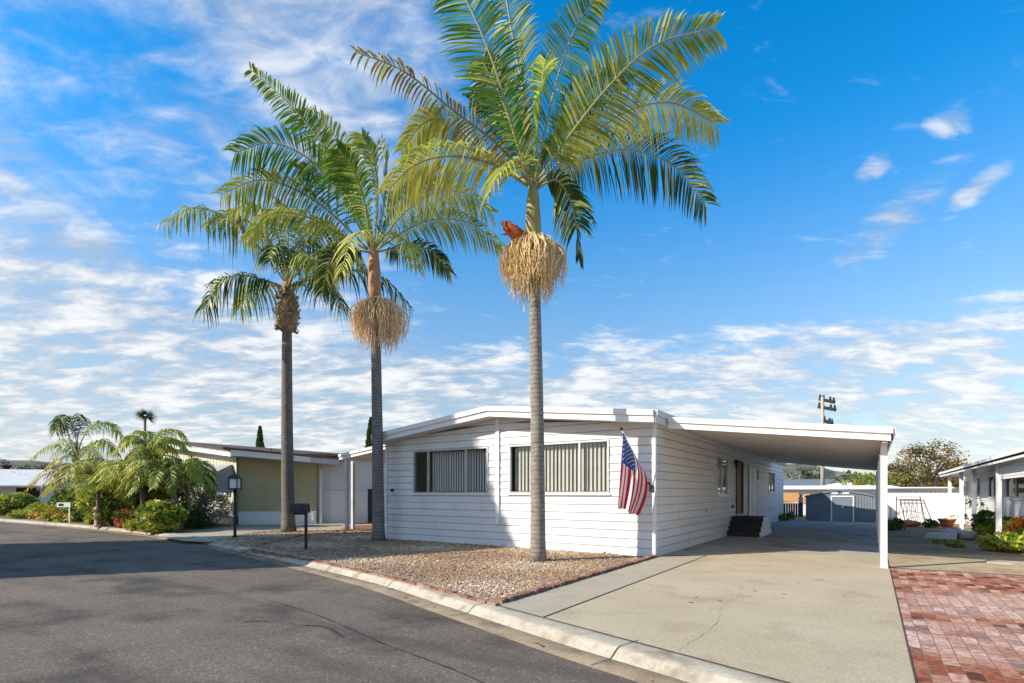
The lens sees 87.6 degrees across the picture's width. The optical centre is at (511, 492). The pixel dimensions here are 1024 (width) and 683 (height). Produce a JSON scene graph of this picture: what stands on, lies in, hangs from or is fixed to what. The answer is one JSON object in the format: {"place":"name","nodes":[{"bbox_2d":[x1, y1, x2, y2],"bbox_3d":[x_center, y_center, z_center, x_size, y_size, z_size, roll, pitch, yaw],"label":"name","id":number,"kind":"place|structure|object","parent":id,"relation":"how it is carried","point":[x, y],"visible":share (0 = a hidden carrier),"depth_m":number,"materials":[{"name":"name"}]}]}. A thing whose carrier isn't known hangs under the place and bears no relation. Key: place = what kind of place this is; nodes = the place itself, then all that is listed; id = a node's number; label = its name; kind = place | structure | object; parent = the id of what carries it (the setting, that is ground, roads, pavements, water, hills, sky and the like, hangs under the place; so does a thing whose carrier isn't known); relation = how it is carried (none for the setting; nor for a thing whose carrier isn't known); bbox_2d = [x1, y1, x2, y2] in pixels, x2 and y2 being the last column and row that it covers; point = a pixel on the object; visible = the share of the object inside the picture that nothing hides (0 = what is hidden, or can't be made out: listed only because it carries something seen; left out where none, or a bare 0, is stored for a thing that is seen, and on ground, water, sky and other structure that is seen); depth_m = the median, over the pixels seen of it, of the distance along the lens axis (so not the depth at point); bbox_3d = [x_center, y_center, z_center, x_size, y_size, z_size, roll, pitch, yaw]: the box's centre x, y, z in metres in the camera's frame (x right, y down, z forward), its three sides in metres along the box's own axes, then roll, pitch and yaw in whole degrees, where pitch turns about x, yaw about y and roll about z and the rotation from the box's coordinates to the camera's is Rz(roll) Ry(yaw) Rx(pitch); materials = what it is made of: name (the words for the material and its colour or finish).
{"place":"outdoors","nodes":[
{"label":"outdoors","id":0,"kind":"place"},
{"bbox_2d":[160,523,371,541],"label":"neighbour driveway","id":1,"kind":"structure","parent":0,"point":[220,532],"depth_m":21.98,"materials":[{"name":"concrete"}]},
{"bbox_2d":[308,454,384,523],"bbox_3d":[-7.633,-0.210,28.362,5.310,3.420,4.200,0,0,-7],"label":"storage enclosure","id":2,"kind":"object","parent":1,"relation":"on","point":[331,494],"visible":0.41,"depth_m":26.90,"materials":[{"name":"white paint"}]},
{"bbox_2d":[368,489,371,522],"bbox_3d":[-7.172,0.650,26.967,0.200,1.700,0.040,0,0,-7],"label":"gap door","id":3,"kind":"structure","parent":2,"relation":"in","point":[369,490],"depth_m":26.94,"materials":[{"name":"grey paint"}]},
{"bbox_2d":[0,522,637,682],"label":"street","id":4,"kind":"structure","parent":0,"point":[84,606],"depth_m":6.40,"materials":[{"name":"asphalt"}]},
{"bbox_2d":[305,625,342,636],"bbox_3d":[-2.152,1.596,6.228,0.928,0.001,0.157,0,0,39],"label":"tar seam","id":5,"kind":"object","parent":4,"relation":"on","point":[332,630],"visible":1,"depth_m":6.29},
{"bbox_2d":[0,521,688,682],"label":"gutter","id":6,"kind":"object","parent":4,"relation":"on","point":[627,671],"visible":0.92,"depth_m":6.33,"materials":[{"name":"concrete"}]},
{"bbox_2d":[270,600,483,682],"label":"tar seam","id":7,"kind":"object","parent":4,"relation":"on","point":[386,644],"visible":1,"depth_m":5.66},
{"bbox_2d":[125,532,650,680],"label":"dry leaf litter","id":8,"kind":"object","parent":4,"relation":"on","point":[542,645],"visible":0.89,"depth_m":12.36,"materials":[{"name":"brown plant"}]},
{"bbox_2d":[0,518,785,682],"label":"kerb","id":9,"kind":"structure","parent":4,"relation":"on","point":[678,666],"depth_m":5.86,"materials":[{"name":"concrete"}]},
{"bbox_2d":[93,507,101,526],"bbox_3d":[-18.287,1.040,23.559,0.340,0.920,0.340,0,0,34],"label":"fire hydrant","id":10,"kind":"object","parent":9,"relation":"on","point":[95,521],"visible":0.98,"depth_m":23.45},
{"bbox_2d":[30,522,636,664],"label":"kerb joints","id":11,"kind":"object","parent":9,"relation":"on","point":[479,603],"visible":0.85,"depth_m":5.24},
{"bbox_2d":[248,548,499,605],"bbox_3d":[-3.468,1.487,10.665,0.315,0.068,9.745,0,0,-44],"label":"brick edging","id":12,"kind":"object","parent":9,"relation":"on","point":[456,593],"visible":0.95,"depth_m":9.14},
{"bbox_2d":[343,525,371,529],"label":"brick path","id":13,"kind":"structure","parent":0,"point":[363,527],"depth_m":23.12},
{"bbox_2d":[0,460,958,497],"bbox_3d":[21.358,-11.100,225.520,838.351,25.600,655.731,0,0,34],"label":"hills","id":14,"kind":"structure","parent":0,"point":[790,468],"depth_m":248.79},
{"bbox_2d":[0,0,1023,478],"label":"sky","id":15,"kind":"structure","parent":0,"point":[862,248],"materials":[{"name":"blue"}]},
{"bbox_2d":[4,499,1023,615],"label":"lot ground","id":16,"kind":"structure","parent":0,"point":[911,539],"depth_m":15.93,"materials":[{"name":"concrete"}]},
{"bbox_2d":[0,458,11,468],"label":"purple tree","id":17,"kind":"object","parent":16,"relation":"on","point":[6,466],"visible":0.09,"depth_m":50.29,"materials":[{"name":"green plant"}]},
{"bbox_2d":[12,463,38,469],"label":"distant tree","id":18,"kind":"object","parent":16,"relation":"on","point":[22,467],"visible":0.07,"depth_m":61.80,"materials":[{"name":"green plant"}]},
{"bbox_2d":[37,461,64,469],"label":"distant tree","id":19,"kind":"object","parent":16,"relation":"on","point":[52,468],"visible":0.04,"depth_m":57.45,"materials":[{"name":"green plant"}]},
{"bbox_2d":[0,469,136,505],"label":"mobile home","id":20,"kind":"object","parent":16,"relation":"on","point":[18,480],"visible":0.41,"depth_m":42.94,"materials":[{"name":"white paint"}]},
{"bbox_2d":[16,488,39,497],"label":"window","id":21,"kind":"structure","parent":20,"relation":"in","point":[33,491],"depth_m":42.95,"materials":[{"name":"grey"}]},
{"bbox_2d":[0,515,228,532],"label":"planting bed","id":22,"kind":"object","parent":16,"relation":"on","point":[76,522],"visible":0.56,"depth_m":27.14,"materials":[{"name":"soil"}]},
{"bbox_2d":[0,492,39,514],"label":"shrub","id":23,"kind":"object","parent":22,"relation":"on","point":[16,501],"visible":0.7,"depth_m":35.46,"materials":[{"name":"green plant"}]},
{"bbox_2d":[5,508,40,518],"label":"shrub","id":24,"kind":"object","parent":22,"relation":"on","point":[21,513],"visible":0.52,"depth_m":31.47,"materials":[{"name":"green plant"}]},
{"bbox_2d":[23,501,47,508],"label":"shrub","id":25,"kind":"object","parent":22,"relation":"on","point":[32,505],"visible":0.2,"depth_m":33.85,"materials":[{"name":"green plant"}]},
{"bbox_2d":[28,504,68,520],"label":"shrub","id":26,"kind":"object","parent":22,"relation":"on","point":[46,512],"visible":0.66,"depth_m":28.25,"materials":[{"name":"green plant"}]},
{"bbox_2d":[49,484,75,513],"bbox_3d":[-25.252,0.484,30.797,2.862,2.119,2.110,0,0,34],"label":"shrub","id":27,"kind":"object","parent":22,"relation":"on","point":[66,494],"visible":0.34,"depth_m":30.16,"materials":[{"name":"green plant"}]},
{"bbox_2d":[50,513,77,521],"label":"shrub","id":28,"kind":"object","parent":22,"relation":"on","point":[63,518],"visible":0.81,"depth_m":27.47,"materials":[{"name":"green plant"}]},
{"bbox_2d":[57,502,70,522],"bbox_3d":[-22.770,0.990,27.139,0.700,1.020,0.057,0,0,-1],"label":"yard sign","id":29,"kind":"object","parent":22,"relation":"on","point":[63,504],"visible":1,"depth_m":27.12,"materials":[{"name":"metal"}]},
{"bbox_2d":[58,501,76,520],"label":"shrub","id":30,"kind":"object","parent":22,"relation":"on","point":[66,509],"visible":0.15,"depth_m":28.24,"materials":[{"name":"green plant"}]},
{"bbox_2d":[28,413,125,521],"bbox_3d":[-21.822,-1.361,26.820,5.276,5.848,3.695,0,0,34],"label":"feather palm","id":31,"kind":"object","parent":22,"relation":"on","point":[59,422],"visible":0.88,"depth_m":26.90,"materials":[{"name":"green plant"}]},
{"bbox_2d":[71,498,85,520],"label":"shrub","id":32,"kind":"object","parent":22,"relation":"on","point":[75,513],"visible":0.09,"depth_m":27.48,"materials":[{"name":"green plant"}]},
{"bbox_2d":[24,455,139,523],"bbox_3d":[-18.065,-0.051,23.474,4.501,3.117,4.856,0,0,34],"label":"pygmy palm","id":33,"kind":"object","parent":22,"relation":"on","point":[83,469],"visible":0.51,"depth_m":22.49,"materials":[{"name":"green plant"}]},
{"bbox_2d":[75,479,126,524],"bbox_3d":[-19.747,0.265,25.738,2.812,2.705,2.128,0,0,34],"label":"shrub","id":34,"kind":"object","parent":22,"relation":"on","point":[86,500],"visible":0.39,"depth_m":25.18,"materials":[{"name":"green plant"}]},
{"bbox_2d":[85,500,132,525],"bbox_3d":[-18.178,0.919,24.257,1.940,1.272,1.948,0,0,34],"label":"shrub","id":35,"kind":"object","parent":22,"relation":"on","point":[106,509],"visible":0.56,"depth_m":23.76,"materials":[{"name":"green plant"}]},
{"bbox_2d":[112,508,137,527],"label":"shrub","id":36,"kind":"object","parent":22,"relation":"on","point":[128,515],"visible":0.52,"depth_m":22.67,"materials":[{"name":"red plant"}]},
{"bbox_2d":[122,518,137,530],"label":"shrub","id":37,"kind":"object","parent":22,"relation":"on","point":[130,525],"visible":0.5,"depth_m":21.53,"materials":[{"name":"green plant"}]},
{"bbox_2d":[86,459,190,522],"bbox_3d":[-15.452,0.051,22.270,3.360,2.990,3.502,0,0,7],"label":"pygmy palm","id":38,"kind":"object","parent":22,"relation":"on","point":[113,467],"visible":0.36,"depth_m":21.35,"materials":[{"name":"green plant"}]},
{"bbox_2d":[125,490,160,510],"bbox_3d":[-16.361,0.687,24.252,2.015,1.746,2.160,0,0,34],"label":"shrub","id":39,"kind":"object","parent":22,"relation":"on","point":[133,502],"visible":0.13,"depth_m":23.66,"materials":[{"name":"green plant"}]},
{"bbox_2d":[109,428,193,516],"bbox_3d":[-14.985,-0.615,22.620,3.568,4.280,3.028,0,0,34],"label":"bushy palm","id":40,"kind":"object","parent":22,"relation":"on","point":[150,448],"visible":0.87,"depth_m":22.29,"materials":[{"name":"green plant"}]},
{"bbox_2d":[132,499,187,534],"bbox_3d":[-13.474,0.906,20.557,1.950,1.413,1.897,0,0,34],"label":"shrub","id":41,"kind":"object","parent":22,"relation":"on","point":[158,516],"visible":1,"depth_m":20.07,"materials":[{"name":"green plant"}]},
{"bbox_2d":[113,457,223,529],"bbox_3d":[-14.108,0.044,21.950,4.074,2.987,3.827,0,0,34],"label":"pygmy palm","id":42,"kind":"object","parent":22,"relation":"on","point":[192,471],"visible":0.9,"depth_m":21.13,"materials":[{"name":"green plant"}]},
{"bbox_2d":[145,486,193,510],"bbox_3d":[-14.772,0.585,22.875,2.070,1.922,2.054,0,0,34],"label":"shrub","id":43,"kind":"object","parent":22,"relation":"on","point":[165,495],"visible":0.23,"depth_m":22.65,"materials":[{"name":"green plant"}]},
{"bbox_2d":[151,458,221,528],"bbox_3d":[-13.955,0.016,22.555,2.845,3.006,2.704,0,0,34],"label":"pygmy palm","id":44,"kind":"object","parent":22,"relation":"on","point":[198,464],"visible":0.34,"depth_m":22.31,"materials":[{"name":"green plant"}]},
{"bbox_2d":[182,509,208,528],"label":"shrub","id":45,"kind":"object","parent":22,"relation":"on","point":[197,518],"visible":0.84,"depth_m":22.09,"materials":[{"name":"green plant"}]},
{"bbox_2d":[185,486,229,525],"bbox_3d":[-14.137,0.551,24.671,2.771,1.961,1.763,0,0,34],"label":"shrub","id":46,"kind":"object","parent":22,"relation":"on","point":[199,503],"visible":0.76,"depth_m":24.23,"materials":[{"name":"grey plant"}]},
{"bbox_2d":[134,408,156,440],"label":"fan palm","id":47,"kind":"object","parent":16,"relation":"on","point":[149,415],"visible":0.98,"depth_m":69.85,"materials":[{"name":"green plant"}]},
{"bbox_2d":[131,440,341,524],"bbox_3d":[-11.964,-0.677,32.209,14.289,4.355,15.000,0,0,34],"label":"mobile home","id":48,"kind":"object","parent":16,"relation":"on","point":[258,494],"visible":0.45,"depth_m":25.56,"materials":[{"name":"beige"}]},
{"bbox_2d":[256,425,264,447],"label":"cypress","id":49,"kind":"object","parent":16,"relation":"on","point":[259,441],"visible":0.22,"depth_m":44.85,"materials":[{"name":"green plant"}]},
{"bbox_2d":[338,445,384,529],"bbox_3d":[-2.371,-0.275,24.575,4.574,3.550,10.365,0,0,34],"label":"side awning","id":50,"kind":"object","parent":16,"relation":"on","point":[364,454],"visible":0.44,"depth_m":21.35,"materials":[{"name":"white paint"}]},
{"bbox_2d":[365,416,371,447],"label":"cypress","id":51,"kind":"object","parent":16,"relation":"on","point":[368,442],"visible":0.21,"depth_m":41.78,"materials":[{"name":"green plant"}]},
{"bbox_2d":[210,528,638,602],"bbox_3d":[-3.916,1.498,15.282,6.034,0.001,16.840,0,0,-44],"label":"gravel bed","id":52,"kind":"object","parent":16,"relation":"on","point":[476,574],"visible":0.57,"depth_m":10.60,"materials":[{"name":"gravel"}]},
{"bbox_2d":[227,472,242,536],"bbox_3d":[-9.337,0.385,18.000,0.374,2.230,0.374,0,0,0],"label":"lamp post","id":53,"kind":"object","parent":52,"relation":"on","point":[235,481],"visible":0.97,"depth_m":17.96,"materials":[{"name":"black metal"}]},
{"bbox_2d":[156,194,414,531],"bbox_3d":[-8.369,-5.262,20.518,8.840,13.597,4.760,0,0,17],"label":"queen palm","id":54,"kind":"object","parent":52,"relation":"on","point":[287,314],"visible":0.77,"depth_m":20.24,"materials":[{"name":"plant"}]},
{"bbox_2d":[290,503,309,549],"bbox_3d":[-5.579,0.885,14.045,0.435,1.230,0.315,0,0,0],"label":"mailbox","id":55,"kind":"object","parent":52,"relation":"on","point":[300,509],"visible":0.98,"depth_m":14.00,"materials":[{"name":"black metal"}]},
{"bbox_2d":[256,530,344,545],"bbox_3d":[-7.117,1.485,18.116,0.535,0.073,5.982,0,0,6],"label":"stone edging","id":56,"kind":"object","parent":52,"relation":"on","point":[292,537],"visible":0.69,"depth_m":17.28,"materials":[{"name":"brick"}]},
{"bbox_2d":[207,61,506,540],"bbox_3d":[-4.572,-5.649,16.687,8.929,14.362,4.626,0,0,7],"label":"king palm","id":57,"kind":"object","parent":52,"relation":"on","point":[377,318],"visible":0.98,"depth_m":16.28,"materials":[{"name":"plant"}]},
{"bbox_2d":[350,0,731,561],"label":"king palm","id":58,"kind":"object","parent":52,"relation":"on","point":[532,259],"visible":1,"depth_m":11.64,"materials":[{"name":"plant"}]},
{"bbox_2d":[495,554,656,603],"bbox_3d":[1.576,1.475,9.831,0.139,0.094,6.295,0,0,34],"label":"brick edging","id":59,"kind":"object","parent":16,"relation":"on","point":[516,596],"visible":0.83,"depth_m":8.78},
{"bbox_2d":[371,406,786,555],"bbox_3d":[5.613,-0.440,23.915,9.440,3.880,22.530,0,0,34],"label":"mobile home","id":60,"kind":"object","parent":16,"relation":"on","point":[463,477],"visible":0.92,"depth_m":15.06,"materials":[{"name":"white paint"}]},
{"bbox_2d":[412,447,488,494],"bbox_3d":[-1.850,-0.632,16.070,3.000,1.375,0.217,0,0,34],"label":"window","id":61,"kind":"structure","parent":60,"relation":"in","point":[428,492],"depth_m":16.02,"materials":[{"name":"metal"}]},
{"bbox_2d":[507,439,610,494],"bbox_3d":[1.200,-0.632,14.020,3.050,1.375,0.229,0,0,34],"label":"window","id":62,"kind":"structure","parent":60,"relation":"in","point":[580,447],"depth_m":13.87,"materials":[{"name":"metal"}]},
{"bbox_2d":[618,427,653,515],"bbox_3d":[2.868,-0.486,12.290,0.994,2.026,0.235,0,0,-20],"label":"flag","id":63,"kind":"object","parent":60,"relation":"attached to","point":[634,484],"visible":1,"depth_m":12.20,"materials":[{"name":"fabric"}]},
{"bbox_2d":[711,457,728,496],"bbox_3d":[7.073,-0.527,18.153,0.235,1.325,1.650,0,0,34],"label":"window","id":64,"kind":"structure","parent":60,"relation":"in","point":[719,464],"depth_m":18.10,"materials":[{"name":"glass"}]},
{"bbox_2d":[737,463,741,513],"bbox_3d":[8.673,-0.175,20.422,0.100,1.950,1.100,0,0,34],"label":"door","id":65,"kind":"structure","parent":60,"relation":"in","point":[739,468],"depth_m":20.54,"materials":[{"name":"brown wood"}]},
{"bbox_2d":[748,466,756,515],"bbox_3d":[10.150,-0.060,22.531,0.032,2.120,1.690,0,0,34],"label":"utility door","id":66,"kind":"structure","parent":60,"relation":"in","point":[752,471],"depth_m":22.47,"materials":[{"name":"white paint"}]},
{"bbox_2d":[765,471,774,492],"bbox_3d":[13.046,-0.532,27.001,0.226,1.075,2.000,0,0,34],"label":"window","id":67,"kind":"structure","parent":60,"relation":"in","point":[771,475],"depth_m":26.90,"materials":[{"name":"glass"}]},
{"bbox_2d":[500,555,705,616],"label":"walkway","id":68,"kind":"structure","parent":16,"relation":"on","point":[545,603],"depth_m":8.41,"materials":[{"name":"concrete"}]},
{"bbox_2d":[657,519,880,556],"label":"carport slab","id":69,"kind":"structure","parent":16,"relation":"on","point":[796,536],"depth_m":16.47,"materials":[{"name":"concrete"}]},
{"bbox_2d":[727,515,770,536],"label":"entry steps","id":70,"kind":"structure","parent":69,"relation":"on","point":[749,526],"depth_m":18.66,"materials":[{"name":"grey paint"}]},
{"bbox_2d":[667,417,895,567],"bbox_3d":[10.291,-0.150,18.516,4.395,3.300,17.140,0,0,34],"label":"carport","id":71,"kind":"object","parent":69,"relation":"on","point":[851,446],"visible":1,"depth_m":13.11,"materials":[{"name":"white paint"}]},
{"bbox_2d":[805,490,875,521],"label":"garden shed","id":72,"kind":"structure","parent":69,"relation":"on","point":[843,506],"depth_m":27.85,"materials":[{"name":"metal"}]},
{"bbox_2d":[832,497,852,521],"bbox_3d":[17.217,0.850,27.832,0.919,1.300,0.033,0,0,34],"label":"door","id":73,"kind":"structure","parent":72,"relation":"in","point":[842,507],"depth_m":27.82,"materials":[{"name":"metal"}]},
{"bbox_2d":[778,514,789,520],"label":"weeds","id":74,"kind":"object","parent":16,"relation":"on","point":[783,517],"visible":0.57,"depth_m":28.91,"materials":[{"name":"green plant"}]},
{"bbox_2d":[786,467,827,478],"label":"dark tree","id":75,"kind":"object","parent":16,"relation":"on","point":[806,474],"visible":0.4,"depth_m":74.32,"materials":[{"name":"green plant"}]},
{"bbox_2d":[784,479,843,485],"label":"distant home","id":76,"kind":"object","parent":16,"relation":"on","point":[801,482],"visible":0.04,"depth_m":64.21,"materials":[{"name":"beige"}]},
{"bbox_2d":[817,394,836,484],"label":"utility pole","id":77,"kind":"object","parent":16,"relation":"on","point":[822,407],"visible":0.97,"depth_m":45.85,"materials":[{"name":"brown wood"}]},
{"bbox_2d":[784,485,897,515],"bbox_3d":[23.273,0.475,38.819,7.600,2.050,6.800,0,0,20],"label":"distant home","id":78,"kind":"object","parent":16,"relation":"on","point":[866,489],"visible":0.11,"depth_m":36.76,"materials":[{"name":"white paint"}]},
{"bbox_2d":[830,470,860,483],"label":"grey tree","id":79,"kind":"object","parent":16,"relation":"on","point":[843,474],"visible":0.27,"depth_m":60.08,"materials":[{"name":"green plant"}]},
{"bbox_2d":[838,472,896,485],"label":"lime tree","id":80,"kind":"object","parent":16,"relation":"on","point":[870,477],"visible":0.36,"depth_m":41.83,"materials":[{"name":"green plant"}]},
{"bbox_2d":[875,463,903,481],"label":"dark tree","id":81,"kind":"object","parent":16,"relation":"on","point":[888,467],"visible":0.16,"depth_m":59.94,"materials":[{"name":"green plant"}]},
{"bbox_2d":[887,517,905,529],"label":"shrub","id":82,"kind":"object","parent":16,"relation":"on","point":[894,524],"visible":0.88,"depth_m":21.43,"materials":[{"name":"green plant"}]},
{"bbox_2d":[887,459,932,490],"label":"autumn tree","id":83,"kind":"object","parent":16,"relation":"on","point":[902,481],"visible":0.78,"depth_m":43.59,"materials":[{"name":"green plant"}]},
{"bbox_2d":[901,519,920,526],"bbox_3d":[17.757,1.377,23.918,0.896,0.406,0.690,0,0,34],"label":"boulder","id":84,"kind":"object","parent":16,"relation":"on","point":[910,523],"visible":0.59,"depth_m":23.67,"materials":[{"name":"stone"}]},
{"bbox_2d":[896,496,925,521],"bbox_3d":[20.024,0.840,26.817,1.188,1.333,0.442,0,0,34],"label":"trellis","id":85,"kind":"object","parent":16,"relation":"on","point":[911,508],"visible":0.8,"depth_m":26.86,"materials":[{"name":"white wood"}]},
{"bbox_2d":[887,487,965,523],"bbox_3d":[20.619,0.600,26.911,3.470,1.800,0.620,0,0,34],"label":"white fence","id":86,"kind":"object","parent":16,"relation":"on","point":[936,502],"visible":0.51,"depth_m":26.78,"materials":[{"name":"paint"}]},
{"bbox_2d":[920,518,940,527],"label":"shrub","id":87,"kind":"object","parent":16,"relation":"on","point":[933,523],"visible":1,"depth_m":23.13,"materials":[{"name":"green plant"}]},
{"bbox_2d":[893,437,970,486],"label":"autumn tree","id":88,"kind":"object","parent":16,"relation":"on","point":[947,463],"visible":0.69,"depth_m":45.41,"materials":[{"name":"brown plant"}]},
{"bbox_2d":[937,515,958,526],"bbox_3d":[19.321,1.226,23.703,0.712,0.548,0.678,0,0,-15],"label":"terracotta pot","id":89,"kind":"object","parent":16,"relation":"on","point":[947,522],"visible":0.98,"depth_m":23.53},
{"bbox_2d":[924,529,984,539],"bbox_3d":[14.647,1.368,17.550,0.987,0.335,1.650,0,0,-44],"label":"slab pile","id":90,"kind":"object","parent":16,"relation":"on","point":[956,534],"visible":0.96,"depth_m":17.44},
{"bbox_2d":[943,539,966,547],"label":"weeds","id":91,"kind":"object","parent":16,"relation":"on","point":[957,543],"visible":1,"depth_m":14.73,"materials":[{"name":"green plant"}]},
{"bbox_2d":[887,552,1023,574],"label":"sandy strip","id":92,"kind":"object","parent":16,"relation":"on","point":[953,562],"visible":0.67,"depth_m":11.50,"materials":[{"name":"sand"}]},
{"bbox_2d":[985,560,1023,564],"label":"stepping stone","id":93,"kind":"object","parent":92,"relation":"on","point":[1006,562],"visible":1,"depth_m":11.31,"materials":[{"name":"concrete"}]},
{"bbox_2d":[963,496,985,522],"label":"sapling","id":94,"kind":"object","parent":16,"relation":"on","point":[970,505],"visible":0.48,"depth_m":21.12,"materials":[{"name":"green plant"}]},
{"bbox_2d":[939,447,1023,537],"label":"mobile home","id":95,"kind":"object","parent":16,"relation":"on","point":[995,484],"visible":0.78,"depth_m":18.11,"materials":[{"name":"white paint"}]},
{"bbox_2d":[977,477,980,497],"bbox_3d":[20.122,-0.227,23.072,0.100,0.865,1.600,0,0,34],"label":"window","id":96,"kind":"structure","parent":95,"relation":"in","point":[978,479],"depth_m":22.87,"materials":[{"name":"glass"}]},
{"bbox_2d":[987,475,994,498],"bbox_3d":[18.025,-0.227,19.964,0.100,0.865,2.100,0,0,34],"label":"window","id":97,"kind":"structure","parent":95,"relation":"in","point":[991,479],"depth_m":20.47,"materials":[{"name":"glass"}]},
{"bbox_2d":[1004,471,1023,499],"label":"window","id":98,"kind":"structure","parent":95,"relation":"in","point":[1014,487],"depth_m":16.96,"materials":[{"name":"glass"}]},
{"bbox_2d":[970,509,994,530],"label":"shrub","id":99,"kind":"object","parent":16,"relation":"on","point":[978,517],"visible":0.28,"depth_m":18.62,"materials":[{"name":"green plant"}]},
{"bbox_2d":[974,515,1014,537],"bbox_3d":[15.375,1.121,16.696,1.470,0.859,1.388,0,0,34],"label":"shrub","id":100,"kind":"object","parent":16,"relation":"on","point":[987,526],"visible":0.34,"depth_m":16.79,"materials":[{"name":"green plant"}]},
{"bbox_2d":[973,530,1023,551],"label":"shrub","id":101,"kind":"object","parent":16,"relation":"on","point":[1013,542],"visible":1,"depth_m":13.72,"materials":[{"name":"green plant"}]},
{"bbox_2d":[1002,516,1023,536],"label":"shrub","id":102,"kind":"object","parent":16,"relation":"on","point":[1016,525],"visible":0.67,"depth_m":15.93,"materials":[{"name":"orange plant"}]},
{"bbox_2d":[545,551,914,682],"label":"driveway","id":103,"kind":"structure","parent":0,"point":[779,620],"depth_m":6.50,"materials":[{"name":"concrete"}]},
{"bbox_2d":[497,557,916,682],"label":"paving joints","id":104,"kind":"object","parent":103,"relation":"on","point":[914,675],"visible":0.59,"depth_m":5.64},
{"bbox_2d":[784,493,809,516],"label":"yard gate","id":105,"kind":"structure","parent":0,"point":[795,500],"depth_m":33.49,"materials":[{"name":"grey paint"}]},
{"bbox_2d":[890,568,1023,682],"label":"brick paving","id":106,"kind":"structure","parent":0,"point":[963,627],"depth_m":6.06,"materials":[{"name":"brick"}]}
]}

